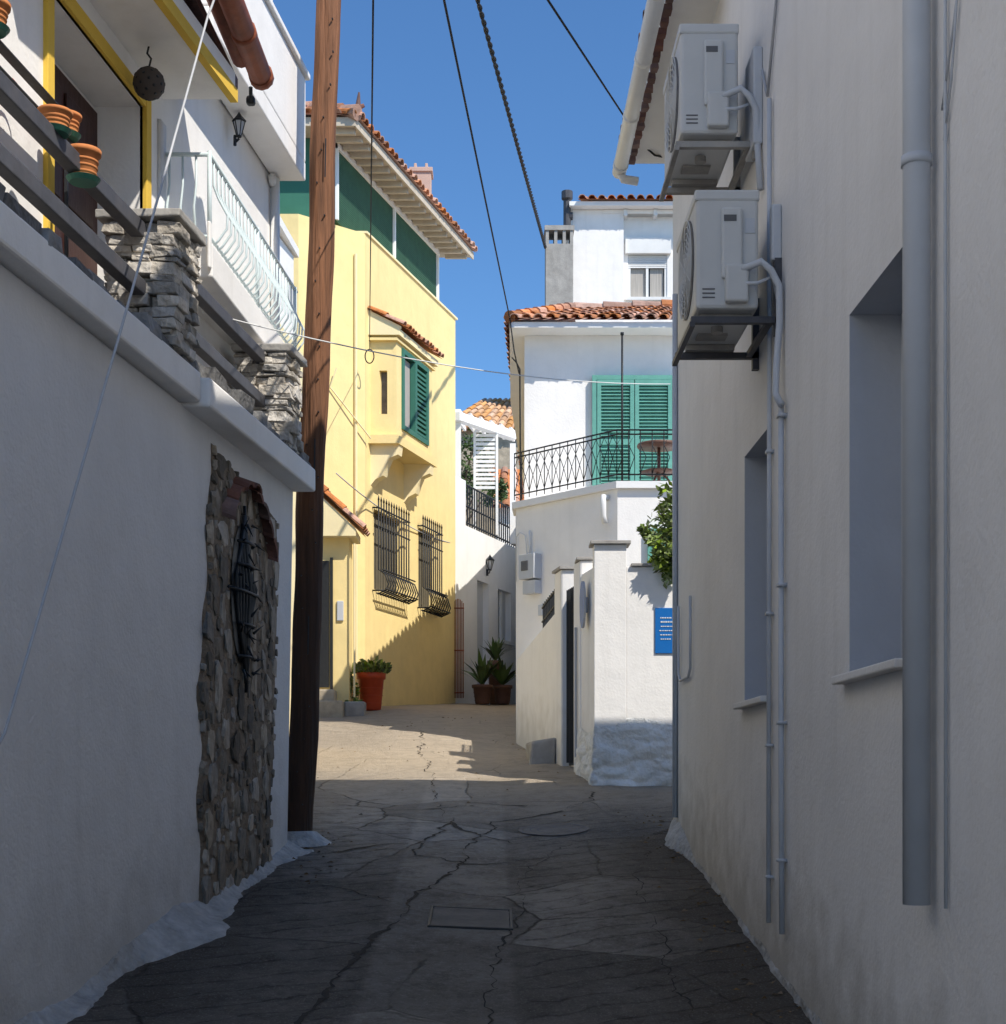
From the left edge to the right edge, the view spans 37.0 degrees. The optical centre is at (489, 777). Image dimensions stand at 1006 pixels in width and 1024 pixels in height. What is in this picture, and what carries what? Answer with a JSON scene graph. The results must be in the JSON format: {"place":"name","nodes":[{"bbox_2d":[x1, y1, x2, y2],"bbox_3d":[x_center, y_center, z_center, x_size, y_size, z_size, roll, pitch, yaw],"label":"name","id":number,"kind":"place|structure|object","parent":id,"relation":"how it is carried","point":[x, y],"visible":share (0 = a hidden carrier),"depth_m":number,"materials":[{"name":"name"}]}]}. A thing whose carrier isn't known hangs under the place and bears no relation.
{"place":"outdoors","nodes":[
{"label":"outdoors","id":0,"kind":"place"},
{"bbox_2d":[280,238,293,339],"bbox_3d":[-4.650,-5.510,16.950,4.700,1.180,2.100,0,0,0],"label":"storey","id":1,"kind":"object","parent":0,"point":[286,259],"visible":0.11,"depth_m":17.27,"materials":[{"name":"white paint"}]},
{"bbox_2d":[280,217,298,257],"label":"roof slab","id":2,"kind":"structure","parent":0,"point":[288,240],"depth_m":17.18,"materials":[{"name":"white paint"}]},
{"bbox_2d":[320,557,332,688],"bbox_3d":[-2.605,-2.300,22.575,0.490,2.000,0.050,0,0,0],"label":"porch door","id":3,"kind":"structure","parent":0,"point":[324,663],"depth_m":22.55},
{"bbox_2d":[323,498,359,543],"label":"porch gable","id":4,"kind":"structure","parent":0,"point":[336,524],"depth_m":22.40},
{"bbox_2d":[66,703,811,1023],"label":"street","id":5,"kind":"structure","parent":0,"point":[585,943],"depth_m":8.68,"materials":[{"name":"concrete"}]},
{"bbox_2d":[14,840,313,1023],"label":"whitewash fillet","id":6,"kind":"object","parent":5,"relation":"on","point":[182,927],"visible":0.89,"depth_m":7.83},
{"bbox_2d":[319,689,365,717],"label":"porch steps","id":7,"kind":"structure","parent":5,"relation":"on","point":[331,705],"depth_m":22.20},
{"bbox_2d":[352,655,391,710],"bbox_3d":[-1.854,-1.460,23.261,0.697,0.860,0.695,0,0,0],"label":"red flower pot","id":8,"kind":"object","parent":5,"relation":"on","point":[371,678],"visible":0.95,"depth_m":23.09,"materials":[{"name":"ceramic"}]},
{"bbox_2d":[427,906,512,929],"bbox_3d":[-0.110,0.816,8.630,0.480,0.115,0.500,0,0,0],"label":"manhole cover","id":9,"kind":"object","parent":5,"relation":"on","point":[470,918],"visible":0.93,"depth_m":8.61,"materials":[{"name":"metal"}]},
{"bbox_2d":[458,648,503,704],"bbox_3d":[-0.165,-1.884,28.103,1.101,1.047,0.902,0,0,34],"label":"agave pot","id":10,"kind":"object","parent":5,"relation":"on","point":[482,692],"visible":1,"depth_m":27.89,"materials":[{"name":"brown plant"}]},
{"bbox_2d":[294,733,695,1023],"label":"street cracks","id":11,"kind":"object","parent":5,"relation":"on","point":[325,993],"visible":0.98,"depth_m":8.87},
{"bbox_2d":[481,636,511,704],"bbox_3d":[0.142,-2.055,28.900,0.766,1.330,0.559,0,0,-44],"label":"agave pot","id":12,"kind":"object","parent":5,"relation":"on","point":[494,650],"visible":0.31,"depth_m":28.81,"materials":[{"name":"brown plant"}]},
{"bbox_2d":[490,653,515,704],"bbox_3d":[0.258,-1.862,28.230,1.064,0.985,0.868,0,0,0],"label":"agave pot","id":13,"kind":"object","parent":5,"relation":"on","point":[502,676],"visible":0.96,"depth_m":28.17,"materials":[{"name":"brown plant"}]},
{"bbox_2d":[526,738,555,763],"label":"concrete block","id":14,"kind":"structure","parent":5,"relation":"on","point":[542,751],"depth_m":15.99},
{"bbox_2d":[291,717,801,1017],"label":"fallen leaves","id":15,"kind":"object","parent":5,"relation":"on","point":[748,983],"visible":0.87,"depth_m":9.33,"materials":[{"name":"brown plant"}]},
{"bbox_2d":[519,823,588,834],"bbox_3d":[0.500,0.406,11.750,0.550,0.075,0.550,0,0,0],"label":"manhole cover","id":16,"kind":"object","parent":5,"relation":"on","point":[544,829],"visible":1,"depth_m":11.76,"materials":[{"name":"metal"}]},
{"bbox_2d":[574,718,671,785],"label":"rubble plinth","id":17,"kind":"structure","parent":5,"relation":"on","point":[642,756],"depth_m":14.19,"materials":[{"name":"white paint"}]},
{"bbox_2d":[636,480,671,588],"bbox_3d":[1.824,-1.554,14.632,0.672,2.710,1.423,0,0,16],"label":"lemon tree","id":18,"kind":"object","parent":5,"relation":"on","point":[660,558],"visible":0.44,"depth_m":14.35,"materials":[{"name":"green plant"}]},
{"bbox_2d":[273,0,672,410],"label":"sky","id":19,"kind":"structure","parent":0,"point":[567,125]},
{"bbox_3d":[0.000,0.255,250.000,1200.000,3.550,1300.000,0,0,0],"label":"ground","id":20,"kind":"structure","parent":0,"visible":0},
{"bbox_2d":[0,0,272,389],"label":"walls","id":21,"kind":"structure","parent":20,"relation":"on","point":[205,125],"depth_m":8.65,"materials":[{"name":"white paint"}]},
{"bbox_2d":[55,65,96,274],"bbox_3d":[-2.316,-3.035,8.099,0.054,1.530,1.010,0,0,7],"label":"door","id":22,"kind":"structure","parent":21,"relation":"attached to","point":[82,204],"depth_m":8.30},
{"bbox_2d":[43,0,151,231],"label":"yellow trim","id":23,"kind":"structure","parent":21,"relation":"attached to","point":[74,10],"depth_m":7.83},
{"bbox_2d":[0,0,214,743],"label":"guy wire","id":24,"kind":"object","parent":21,"relation":"attached to","point":[88,442],"visible":1,"depth_m":6.38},
{"bbox_2d":[89,0,234,98],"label":"canopy slab","id":25,"kind":"structure","parent":21,"relation":"attached to","point":[138,27],"depth_m":8.36,"materials":[{"name":"white paint"}]},
{"bbox_2d":[132,46,164,100],"bbox_3d":[-1.895,-3.916,8.350,0.178,0.300,0.178,0,0,0],"label":"hanging pierced lamp","id":26,"kind":"object","parent":25,"relation":"hanging from","point":[148,82],"visible":1,"depth_m":8.29,"materials":[{"name":"black metal"}]},
{"bbox_2d":[154,0,237,102],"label":"canopy edge","id":27,"kind":"object","parent":25,"relation":"attached to","point":[178,21],"visible":1,"depth_m":8.37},
{"bbox_2d":[184,0,237,88],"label":"awning board","id":28,"kind":"object","parent":25,"relation":"attached to","point":[197,9],"visible":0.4,"depth_m":8.51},
{"bbox_2d":[157,119,279,334],"bbox_3d":[-1.780,-3.415,10.175,0.088,2.270,2.576,0,0,7],"label":"downpipe","id":29,"kind":"object","parent":21,"relation":"attached to","point":[274,182],"visible":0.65,"depth_m":11.39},
{"bbox_2d":[206,0,273,90],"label":"awning ridge","id":30,"kind":"structure","parent":21,"relation":"attached to","point":[236,26],"depth_m":8.83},
{"bbox_2d":[198,221,283,345],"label":"balcony","id":31,"kind":"structure","parent":21,"relation":"attached to","point":[221,284],"depth_m":9.53,"materials":[{"name":"white paint"}]},
{"bbox_2d":[166,150,304,350],"bbox_3d":[-1.560,-3.465,10.221,0.349,0.570,2.644,0,0,10],"label":"balcony railing","id":32,"kind":"object","parent":31,"relation":"on","point":[212,164],"visible":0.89,"depth_m":9.88,"materials":[{"name":"white metal"}]},
{"bbox_2d":[201,0,309,180],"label":"balcony","id":33,"kind":"structure","parent":21,"relation":"attached to","point":[274,127],"depth_m":10.75,"materials":[{"name":"white paint"}]},
{"bbox_2d":[0,264,292,1023],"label":"wall","id":34,"kind":"structure","parent":20,"relation":"on","point":[100,761],"depth_m":7.07,"materials":[{"name":"white paint"}]},
{"bbox_2d":[0,200,314,491],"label":"coping","id":35,"kind":"object","parent":34,"relation":"on","point":[32,259],"visible":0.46,"depth_m":7.42,"materials":[{"name":"white paint"}]},
{"bbox_2d":[0,182,310,465],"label":"capping stones","id":36,"kind":"object","parent":35,"relation":"on","point":[214,374],"visible":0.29,"depth_m":7.53,"materials":[{"name":"stone"}]},
{"bbox_2d":[0,40,72,256],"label":"plant shelf","id":37,"kind":"object","parent":36,"relation":"on","point":[19,67],"visible":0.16,"depth_m":6.76,"materials":[{"name":"black metal"}]},
{"bbox_2d":[0,0,10,38],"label":"terracotta pot","id":38,"kind":"object","parent":37,"relation":"on","point":[5,8],"visible":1,"depth_m":6.33,"materials":[{"name":"orange ceramic"}]},
{"bbox_2d":[0,70,265,406],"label":"terrace railing","id":39,"kind":"object","parent":36,"relation":"on","point":[27,115],"visible":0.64,"depth_m":7.19,"materials":[{"name":"wood"}]},
{"bbox_2d":[37,104,72,138],"bbox_3d":[-1.954,-2.939,6.750,0.157,0.102,0.158,0,0,0],"label":"terracotta pot","id":40,"kind":"object","parent":39,"relation":"on","point":[58,117],"visible":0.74,"depth_m":6.70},
{"bbox_2d":[66,143,101,187],"bbox_3d":[-1.908,-2.864,7.050,0.168,0.152,0.168,0,0,0],"label":"terracotta pot","id":41,"kind":"object","parent":39,"relation":"on","point":[85,176],"visible":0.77,"depth_m":7.00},
{"bbox_2d":[202,311,642,383],"bbox_3d":[-0.035,-3.270,11.650,0.009,0.848,5.994,0,0,35],"label":"overhead cable","id":42,"kind":"object","parent":39,"relation":"attached to","point":[417,359],"visible":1,"depth_m":10.89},
{"bbox_2d":[101,221,201,361],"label":"stones","id":43,"kind":"object","parent":36,"relation":"on","point":[169,274],"visible":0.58,"depth_m":7.86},
{"bbox_2d":[95,208,205,246],"bbox_3d":[-1.810,-2.947,8.050,0.501,0.058,0.444,0,0,0],"label":"cap","id":44,"kind":"object","parent":43,"relation":"on","point":[103,216],"visible":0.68,"depth_m":7.86,"materials":[{"name":"concrete"}]},
{"bbox_2d":[233,352,303,453],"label":"stones","id":45,"kind":"object","parent":36,"relation":"on","point":[274,378],"visible":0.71,"depth_m":10.17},
{"bbox_2d":[231,343,306,366],"bbox_3d":[-1.515,-2.905,10.350,0.467,0.054,0.428,0,0,0],"label":"cap","id":46,"kind":"object","parent":45,"relation":"on","point":[291,350],"visible":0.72,"depth_m":10.15,"materials":[{"name":"concrete"}]},
{"bbox_2d":[196,443,276,901],"bbox_3d":[-1.563,-0.595,9.470,0.033,2.750,1.822,0,0,7],"label":"mortar inset","id":47,"kind":"object","parent":34,"relation":"attached to","point":[207,645],"visible":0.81,"depth_m":9.20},
{"bbox_2d":[196,445,279,903],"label":"rubble stones","id":48,"kind":"object","parent":47,"relation":"in","point":[220,464],"visible":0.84,"depth_m":9.19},
{"bbox_2d":[227,506,264,692],"bbox_3d":[-1.518,-1.115,9.418,0.081,1.170,0.729,0,0,7],"label":"iron grille","id":49,"kind":"object","parent":34,"relation":"attached to","point":[245,589],"visible":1,"depth_m":9.37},
{"bbox_2d":[231,524,253,663],"bbox_3d":[-1.548,-1.150,9.420,0.001,0.880,0.503,0,0,7],"label":"dark pane","id":50,"kind":"object","parent":49,"relation":"attached to","point":[234,616],"visible":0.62,"depth_m":9.26,"materials":[{"name":"black glass"}]},
{"bbox_2d":[222,476,278,561],"bbox_3d":[-1.514,-1.665,9.519,0.145,0.464,1.047,0,0,7],"label":"tile hood","id":51,"kind":"object","parent":34,"relation":"attached to","point":[231,503],"visible":0.81,"depth_m":9.52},
{"bbox_2d":[280,324,302,728],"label":"walls","id":52,"kind":"structure","parent":20,"relation":"on","point":[293,539],"depth_m":16.84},
{"bbox_2d":[287,0,340,846],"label":"utility pole","id":53,"kind":"object","parent":20,"relation":"on","point":[305,674],"visible":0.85,"depth_m":11.03,"materials":[{"name":"brown wood"}]},
{"bbox_2d":[365,0,373,363],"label":"overhead cable","id":54,"kind":"object","parent":53,"relation":"attached to","point":[371,161],"visible":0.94,"depth_m":10.57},
{"bbox_2d":[280,214,365,700],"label":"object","id":55,"kind":"object","parent":20,"relation":"on","point":[339,446],"visible":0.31,"depth_m":23.75,"materials":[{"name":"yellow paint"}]},
{"bbox_2d":[280,138,336,224],"bbox_3d":[-2.889,-9.125,25.637,2.619,1.650,6.358,0,0,27],"label":"loggia body","id":56,"kind":"object","parent":55,"relation":"on","point":[294,197],"depth_m":23.40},
{"bbox_2d":[305,127,469,257],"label":"soffit","id":57,"kind":"structure","parent":56,"relation":"on","point":[307,135],"depth_m":24.99,"materials":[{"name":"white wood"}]},
{"bbox_2d":[305,117,473,259],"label":"rafters","id":58,"kind":"object","parent":57,"relation":"attached to","point":[383,177],"visible":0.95,"depth_m":25.37,"materials":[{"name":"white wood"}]},
{"bbox_2d":[305,101,477,251],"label":"roof tiles","id":59,"kind":"object","parent":58,"relation":"on","point":[354,112],"visible":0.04,"depth_m":24.59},
{"bbox_2d":[409,163,432,193],"bbox_3d":[-1.240,-10.580,27.175,0.420,0.960,0.410,0,0,0],"label":"chimney","id":60,"kind":"object","parent":59,"relation":"attached to","point":[425,175],"visible":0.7,"depth_m":27.00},
{"bbox_2d":[329,253,370,696],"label":"pipes","id":61,"kind":"object","parent":55,"relation":"attached to","point":[355,603],"visible":0.89,"depth_m":23.81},
{"bbox_2d":[358,231,457,319],"bbox_3d":[-1.435,-8.702,26.265,0.288,0.036,4.850,0,0,16],"label":"parapet coping","id":62,"kind":"object","parent":55,"relation":"on","point":[387,252],"visible":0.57,"depth_m":25.92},
{"bbox_2d":[335,143,439,299],"bbox_3d":[-1.684,-9.335,25.920,0.043,1.210,5.059,0,0,16],"label":"loggia frame","id":63,"kind":"object","parent":62,"relation":"on","point":[360,170],"visible":0.79,"depth_m":25.55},
{"bbox_2d":[335,152,435,296],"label":"green screens","id":64,"kind":"object","parent":63,"relation":"attached to","point":[415,255],"visible":0.62,"depth_m":25.45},
{"bbox_2d":[320,538,351,701],"bbox_3d":[-2.660,-2.150,22.870,1.080,2.900,0.540,0,0,0],"label":"porch","id":65,"kind":"object","parent":20,"relation":"on","point":[339,550],"visible":0.21,"depth_m":22.60,"materials":[{"name":"yellow paint"}]},
{"bbox_2d":[323,485,369,536],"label":"porch tiles","id":66,"kind":"object","parent":65,"relation":"on","point":[341,508],"visible":0.84,"depth_m":22.52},
{"bbox_2d":[366,235,454,705],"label":"street wall","id":67,"kind":"structure","parent":20,"relation":"on","point":[412,643],"depth_m":26.36,"materials":[{"name":"yellow paint"}]},
{"bbox_2d":[372,495,418,603],"bbox_3d":[-1.557,-3.754,24.988,0.266,1.612,1.605,0,0,16],"label":"window grille","id":68,"kind":"object","parent":67,"relation":"attached to","point":[408,580],"depth_m":24.97,"materials":[{"name":"black metal"}]},
{"bbox_2d":[374,513,428,609],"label":"shutters","id":69,"kind":"object","parent":67,"relation":"attached to","point":[380,582],"visible":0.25,"depth_m":25.34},
{"bbox_2d":[370,444,433,503],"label":"corbels","id":70,"kind":"object","parent":67,"relation":"attached to","point":[383,457],"visible":1,"depth_m":24.32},
{"bbox_2d":[368,336,436,466],"bbox_3d":[-1.443,-6.280,25.050,0.480,1.840,2.122,0,0,16],"label":"oriel","id":71,"kind":"object","parent":67,"relation":"attached to","point":[385,399],"visible":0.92,"depth_m":24.20,"materials":[{"name":"yellow paint"}]},
{"bbox_2d":[368,310,437,366],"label":"oriel cornice","id":72,"kind":"structure","parent":71,"relation":"on","point":[380,325],"depth_m":24.10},
{"bbox_2d":[367,305,443,358],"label":"oriel roof","id":73,"kind":"structure","parent":72,"relation":"on","point":[417,338],"depth_m":24.69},
{"bbox_2d":[401,348,428,445],"bbox_3d":[-1.268,-6.320,25.050,0.086,1.320,1.339,0,0,16],"label":"oriel window frame","id":74,"kind":"object","parent":71,"relation":"attached to","point":[424,369],"visible":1,"depth_m":25.00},
{"bbox_2d":[417,369,425,438],"bbox_3d":[-1.185,-6.300,25.350,0.058,1.080,0.538,0,0,16],"label":"oriel shutter","id":75,"kind":"object","parent":74,"relation":"attached to","point":[421,400],"visible":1,"depth_m":25.38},
{"bbox_2d":[417,516,450,616],"bbox_3d":[-0.991,-3.764,26.908,0.266,1.712,1.188,0,0,16],"label":"window grille","id":76,"kind":"object","parent":67,"relation":"attached to","point":[430,609],"depth_m":26.83,"materials":[{"name":"black metal"}]},
{"bbox_2d":[454,599,463,697],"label":"rusty gate","id":77,"kind":"structure","parent":67,"relation":"attached to","point":[458,650],"depth_m":28.45,"materials":[{"name":"metal"}]},
{"bbox_2d":[461,427,508,524],"bbox_3d":[-0.460,-4.562,33.955,1.938,6.729,1.515,0,0,14],"label":"olive tree","id":78,"kind":"object","parent":20,"relation":"on","point":[502,494],"visible":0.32,"depth_m":33.73,"materials":[{"name":"green plant"}]},
{"bbox_2d":[455,475,515,704],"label":"walls","id":79,"kind":"structure","parent":20,"relation":"on","point":[477,589],"depth_m":30.21,"materials":[{"name":"paint"}]},
{"bbox_2d":[455,409,515,543],"bbox_3d":[-0.138,-6.130,31.358,0.954,2.460,3.382,0,0,35],"label":"pergola","id":80,"kind":"object","parent":79,"relation":"on","point":[479,424],"visible":0.95,"depth_m":31.00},
{"bbox_2d":[466,484,515,547],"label":"terrace railing bars","id":81,"kind":"object","parent":79,"relation":"on","point":[471,510],"visible":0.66,"depth_m":30.49,"materials":[{"name":"black metal"}]},
{"bbox_2d":[461,431,519,537],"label":"walls","id":82,"kind":"structure","parent":20,"relation":"on","point":[503,453],"depth_m":38.00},
{"bbox_2d":[461,398,514,430],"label":"roof","id":83,"kind":"structure","parent":82,"relation":"on","point":[498,411],"depth_m":39.52,"materials":[{"name":"tile"}]},
{"bbox_2d":[544,225,573,305],"bbox_3d":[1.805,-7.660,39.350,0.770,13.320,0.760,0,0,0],"label":"concrete chimney","id":84,"kind":"object","parent":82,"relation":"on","point":[558,273],"visible":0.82,"depth_m":39.00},
{"bbox_2d":[475,0,546,248],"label":"overhead cable","id":85,"kind":"object","parent":84,"relation":"attached to","point":[494,59],"visible":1,"depth_m":15.08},
{"bbox_2d":[568,210,672,321],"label":"walls","id":86,"kind":"structure","parent":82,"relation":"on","point":[600,265],"depth_m":40.00,"materials":[{"name":"white paint"}]},
{"bbox_2d":[566,201,672,243],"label":"cornice","id":87,"kind":"structure","parent":86,"relation":"on","point":[616,205],"depth_m":39.71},
{"bbox_2d":[578,194,672,200],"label":"roof tiles","id":88,"kind":"object","parent":87,"relation":"on","point":[620,197],"visible":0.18,"depth_m":39.82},
{"bbox_2d":[623,209,670,300],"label":"roller shutter window","id":89,"kind":"structure","parent":86,"relation":"attached to","point":[647,252],"depth_m":40.15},
{"bbox_2d":[631,269,662,296],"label":"curtains","id":90,"kind":"object","parent":86,"relation":"attached to","point":[638,282],"visible":1,"depth_m":40.35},
{"bbox_2d":[498,508,514,547],"bbox_3d":[2.075,-3.600,36.000,3.850,5.200,3.000,0,0,0],"label":"lean to","id":91,"kind":"object","parent":20,"relation":"on","point":[504,526],"depth_m":34.50,"materials":[{"name":"white paint"}]},
{"bbox_2d":[490,466,523,507],"bbox_3d":[2.000,-6.859,35.412,4.000,1.412,2.372,0,0,0],"label":"lean to roof","id":92,"kind":"object","parent":91,"relation":"on","point":[504,472],"visible":0.05,"depth_m":35.63,"materials":[{"name":"tile"}]},
{"bbox_2d":[517,560,592,771],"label":"side wall","id":93,"kind":"structure","parent":20,"relation":"on","point":[541,687],"depth_m":15.93,"materials":[{"name":"white paint"}]},
{"bbox_2d":[566,587,573,765],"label":"iron gate","id":94,"kind":"structure","parent":93,"relation":"attached to","point":[570,676],"depth_m":15.52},
{"bbox_2d":[574,627,576,756],"bbox_3d":[0.859,-0.850,15.050,0.026,1.300,0.026,0,0,-23],"label":"wall pipe","id":95,"kind":"object","parent":93,"relation":"attached to","point":[575,688],"depth_m":15.04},
{"bbox_2d":[516,489,671,742],"bbox_3d":[2.660,-1.500,25.100,4.680,3.600,15.800,0,0,0],"label":"storey","id":96,"kind":"object","parent":20,"relation":"on","point":[565,532],"visible":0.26,"depth_m":17.80,"materials":[{"name":"white paint"}]},
{"bbox_2d":[519,553,542,615],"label":"meter boxes","id":97,"kind":"object","parent":96,"relation":"attached to","point":[529,568],"visible":0.94,"depth_m":18.13,"materials":[{"name":"plastic"}]},
{"bbox_2d":[512,481,671,515],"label":"balcony slab","id":98,"kind":"structure","parent":96,"relation":"on","point":[599,488],"depth_m":17.50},
{"bbox_2d":[512,332,671,500],"bbox_3d":[1.606,-4.264,17.541,3.185,1.769,0.817,0,0,27],"label":"iron railing","id":99,"kind":"object","parent":98,"relation":"on","point":[583,449],"visible":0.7,"depth_m":17.54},
{"bbox_2d":[637,439,671,480],"bbox_3d":[1.980,-3.640,17.600,0.520,0.520,0.520,0,0,0],"label":"round table","id":100,"kind":"object","parent":98,"relation":"on","point":[657,446],"visible":0.67,"depth_m":17.55,"materials":[{"name":"brown wood"}]},
{"bbox_2d":[524,336,671,499],"bbox_3d":[2.715,-4.441,25.860,4.570,2.118,14.280,0,0,0],"label":"storey","id":101,"kind":"object","parent":96,"relation":"on","point":[556,411],"visible":0.2,"depth_m":18.72,"materials":[{"name":"white paint"}]},
{"bbox_2d":[510,322,671,482],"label":"eaves","id":102,"kind":"object","parent":101,"relation":"on","point":[520,330],"visible":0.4,"depth_m":18.59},
{"bbox_2d":[443,0,518,373],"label":"overhead cable","id":103,"kind":"object","parent":102,"relation":"attached to","point":[455,54],"visible":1,"depth_m":11.67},
{"bbox_2d":[503,299,671,465],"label":"roof tiles","id":104,"kind":"object","parent":102,"relation":"on","point":[609,310],"visible":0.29,"depth_m":19.04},
{"bbox_2d":[592,375,671,485],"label":"balcony shutters","id":105,"kind":"object","parent":101,"relation":"attached to","point":[653,401],"visible":0.62,"depth_m":18.64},
{"bbox_2d":[593,545,671,748],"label":"front wall","id":106,"kind":"structure","parent":20,"relation":"on","point":[632,673],"depth_m":14.21,"materials":[{"name":"white paint"}]},
{"bbox_2d":[575,540,651,566],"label":"cap slabs","id":107,"kind":"structure","parent":106,"relation":"on","point":[592,543],"depth_m":14.17,"materials":[{"name":"concrete"}]},
{"bbox_2d":[655,608,671,652],"bbox_3d":[1.755,-1.385,14.191,0.390,0.430,0.011,0,0,0],"label":"street name sign","id":108,"kind":"object","parent":106,"relation":"attached to","point":[663,630],"visible":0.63,"depth_m":14.19,"materials":[{"name":"metal"}]},
{"bbox_2d":[612,0,1005,1023],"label":"white townhouse","id":109,"kind":"structure","parent":20,"relation":"on","point":[836,836],"depth_m":5.85,"materials":[{"name":"grey paint"}]},
{"bbox_2d":[659,24,763,201],"bbox_3d":[1.177,-3.447,8.075,0.444,0.901,0.842,0,0,0],"label":"air conditioner","id":110,"kind":"object","parent":109,"relation":"attached to","point":[702,89],"visible":0.96,"depth_m":7.77,"materials":[{"name":"plastic"}]},
{"bbox_2d":[672,190,784,406],"bbox_3d":[1.177,-2.274,7.476,0.444,1.068,0.860,0,0,0],"label":"air conditioner","id":111,"kind":"object","parent":109,"relation":"attached to","point":[719,262],"visible":1,"depth_m":7.18,"materials":[{"name":"plastic"}]},
{"bbox_2d":[901,314,901,657],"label":"window frames","id":112,"kind":"structure","parent":109,"relation":"in","point":[901,314],"depth_m":5.84,"materials":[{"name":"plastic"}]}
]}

